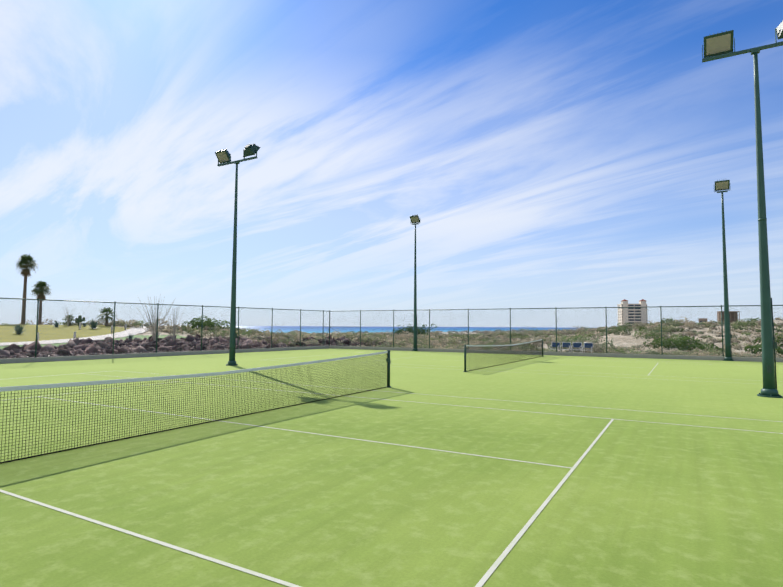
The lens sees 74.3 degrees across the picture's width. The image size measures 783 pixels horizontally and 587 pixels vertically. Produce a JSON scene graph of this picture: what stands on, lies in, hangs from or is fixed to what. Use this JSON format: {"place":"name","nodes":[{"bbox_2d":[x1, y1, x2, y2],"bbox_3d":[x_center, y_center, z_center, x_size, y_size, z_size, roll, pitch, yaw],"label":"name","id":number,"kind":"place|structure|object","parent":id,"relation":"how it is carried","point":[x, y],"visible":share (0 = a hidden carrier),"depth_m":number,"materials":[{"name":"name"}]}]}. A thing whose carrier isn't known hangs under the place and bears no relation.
{"place":"outdoors","nodes":[
{"label":"outdoors","id":0,"kind":"place"},
{"bbox_2d":[0,325,128,342],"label":"garden lawn","id":1,"kind":"structure","parent":0,"point":[26,337],"depth_m":40.59,"materials":[{"name":"green plant"}]},
{"bbox_2d":[15,254,38,324],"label":"tall palm","id":2,"kind":"object","parent":1,"relation":"on","point":[26,271],"depth_m":52.17,"materials":[{"name":"green plant"}]},
{"bbox_2d":[31,280,50,324],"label":"tall palm","id":3,"kind":"object","parent":1,"relation":"on","point":[38,292],"depth_m":56.15,"materials":[{"name":"green plant"}]},
{"bbox_2d":[62,315,76,325],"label":"tree","id":4,"kind":"object","parent":1,"relation":"on","point":[65,319],"depth_m":48.31,"materials":[{"name":"green plant"}]},
{"bbox_2d":[12,319,133,339],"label":"bushes","id":5,"kind":"object","parent":1,"relation":"on","point":[93,324],"visible":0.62,"depth_m":45.04,"materials":[{"name":"green plant"}]},
{"bbox_2d":[75,315,84,325],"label":"garden cactus plants","id":6,"kind":"object","parent":1,"relation":"on","point":[79,318],"visible":0.85,"depth_m":48.71,"materials":[{"name":"green plant"}]},
{"bbox_2d":[97,307,117,325],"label":"palm tree","id":7,"kind":"object","parent":1,"relation":"on","point":[106,310],"depth_m":50.68,"materials":[{"name":"green plant"}]},
{"bbox_2d":[0,325,150,344],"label":"garden path","id":8,"kind":"structure","parent":0,"point":[132,331],"depth_m":38.29,"materials":[{"name":"concrete"}]},
{"bbox_2d":[0,335,185,349],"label":"garden ground cover lawn","id":9,"kind":"structure","parent":0,"point":[142,337],"depth_m":39.80,"materials":[{"name":"green plant"}]},
{"bbox_2d":[186,326,579,332],"bbox_3d":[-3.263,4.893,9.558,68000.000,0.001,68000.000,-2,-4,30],"label":"sea water","id":10,"kind":"structure","parent":0,"point":[312,329],"depth_m":1058.90,"materials":[{"name":"blue liquid"}]},
{"bbox_2d":[0,348,782,586],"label":"court turf","id":11,"kind":"structure","parent":0,"point":[636,502],"depth_m":6.18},
{"bbox_2d":[0,350,390,463],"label":"tennis net","id":12,"kind":"object","parent":11,"relation":"on","point":[121,381],"visible":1,"depth_m":8.82,"materials":[{"name":"black fabric"}]},
{"bbox_2d":[215,143,260,365],"bbox_3d":[-7.229,-1.798,23.802,2.500,10.142,0.545,-2,-4,30],"label":"light pole","id":13,"kind":"object","parent":11,"relation":"on","point":[223,156],"visible":1,"depth_m":23.65,"materials":[{"name":"green metal"}]},
{"bbox_2d":[0,346,782,363],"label":"fence curb","id":14,"kind":"structure","parent":11,"relation":"on","point":[134,355],"depth_m":31.04,"materials":[{"name":"concrete"}]},
{"bbox_2d":[0,298,782,357],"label":"fence frame","id":15,"kind":"object","parent":14,"relation":"on","point":[202,306],"visible":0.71,"depth_m":32.11,"materials":[{"name":"metal"}]},
{"bbox_2d":[0,299,782,357],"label":"chain link fence","id":16,"kind":"object","parent":14,"relation":"on","point":[488,330],"visible":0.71,"depth_m":31.42,"materials":[{"name":"grey metal"}]},
{"bbox_2d":[0,371,782,586],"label":"court lines","id":17,"kind":"object","parent":11,"relation":"on","point":[490,571],"visible":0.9,"depth_m":4.95,"materials":[{"name":"white paint"}]},
{"bbox_2d":[410,214,419,350],"bbox_3d":[1.764,-0.827,38.268,0.783,10.142,0.543,-2,-4,30],"label":"light pole","id":18,"kind":"object","parent":11,"relation":"on","point":[415,219],"visible":0.96,"depth_m":38.16,"materials":[{"name":"green paint"}]},
{"bbox_2d":[463,339,543,371],"bbox_3d":[6.123,2.953,26.128,0.190,1.085,12.950,-2,-4,30],"label":"tennis net","id":19,"kind":"object","parent":11,"relation":"on","point":[524,345],"visible":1,"depth_m":24.61,"materials":[{"name":"black fabric"}]},
{"bbox_2d":[265,352,781,383],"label":"court lines","id":20,"kind":"object","parent":11,"relation":"on","point":[540,370],"visible":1,"depth_m":23.27,"materials":[{"name":"white paint"}]},
{"bbox_2d":[715,180,733,360],"bbox_3d":[18.552,-1.360,28.721,0.783,10.142,0.543,-2,-4,30],"label":"light pole","id":21,"kind":"object","parent":11,"relation":"on","point":[722,185],"visible":0.98,"depth_m":28.61,"materials":[{"name":"green paint"}]},
{"bbox_2d":[702,21,782,397],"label":"light pole","id":22,"kind":"object","parent":11,"relation":"on","point":[718,46],"visible":1,"depth_m":13.83,"materials":[{"name":"green metal"}]},
{"bbox_2d":[0,320,782,361],"bbox_3d":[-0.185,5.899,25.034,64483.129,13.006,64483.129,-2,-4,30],"label":"terrain ground","id":23,"kind":"structure","parent":0,"point":[623,342],"depth_m":59.70,"materials":[{"name":"beige sand"}]},
{"bbox_2d":[37,322,126,341],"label":"garden path bollards","id":24,"kind":"object","parent":23,"relation":"on","point":[74,335],"visible":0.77,"depth_m":43.40,"materials":[{"name":"beige stone"}]},
{"bbox_2d":[2,316,782,357],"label":"scrub bushes","id":25,"kind":"object","parent":23,"relation":"on","point":[501,337],"visible":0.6,"depth_m":55.56,"materials":[{"name":"green plant"}]},
{"bbox_2d":[560,342,570,351],"bbox_3d":[11.473,3.654,33.985,0.567,0.893,0.607,-2,-4,30],"label":"chair","id":26,"kind":"object","parent":23,"relation":"on","point":[568,344],"visible":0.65,"depth_m":34.17,"materials":[{"name":"blue"}]},
{"bbox_2d":[571,342,581,352],"bbox_3d":[12.064,3.635,33.649,0.569,0.893,0.609,-2,-4,30],"label":"chair","id":27,"kind":"object","parent":23,"relation":"on","point":[577,345],"visible":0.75,"depth_m":33.83,"materials":[{"name":"blue"}]},
{"bbox_2d":[582,342,592,352],"bbox_3d":[12.667,3.616,33.306,0.578,0.893,0.617,-2,-4,30],"label":"chair","id":28,"kind":"object","parent":23,"relation":"on","point":[586,345],"visible":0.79,"depth_m":33.50,"materials":[{"name":"blue"}]},
{"bbox_2d":[617,299,647,325],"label":"condo tower","id":29,"kind":"structure","parent":23,"relation":"on","point":[631,311],"depth_m":536.39,"materials":[{"name":"beige paint"}]},
{"bbox_2d":[717,311,739,322],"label":"building frame","id":30,"kind":"object","parent":23,"relation":"on","point":[733,317],"visible":0.4,"depth_m":392.43,"materials":[{"name":"brown concrete"}]},
{"bbox_2d":[0,0,782,327],"label":"sky","id":31,"kind":"structure","parent":0,"point":[569,154],"materials":[{"name":"blue"}]},
{"bbox_3d":[-19.197,3.130,26.007,10.150,0.778,60.550,-2,-4,30],"label":"rock garden bed","id":32,"kind":"object","parent":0,"visible":0},
{"bbox_2d":[62,296,182,342],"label":"bare shrubs","id":33,"kind":"object","parent":32,"relation":"on","point":[155,326],"visible":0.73,"depth_m":36.70,"materials":[{"name":"plant"}]},
{"bbox_2d":[0,334,391,358],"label":"rocks","id":34,"kind":"object","parent":32,"relation":"on","point":[121,346],"visible":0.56,"depth_m":33.10,"materials":[{"name":"stone"}]}
]}

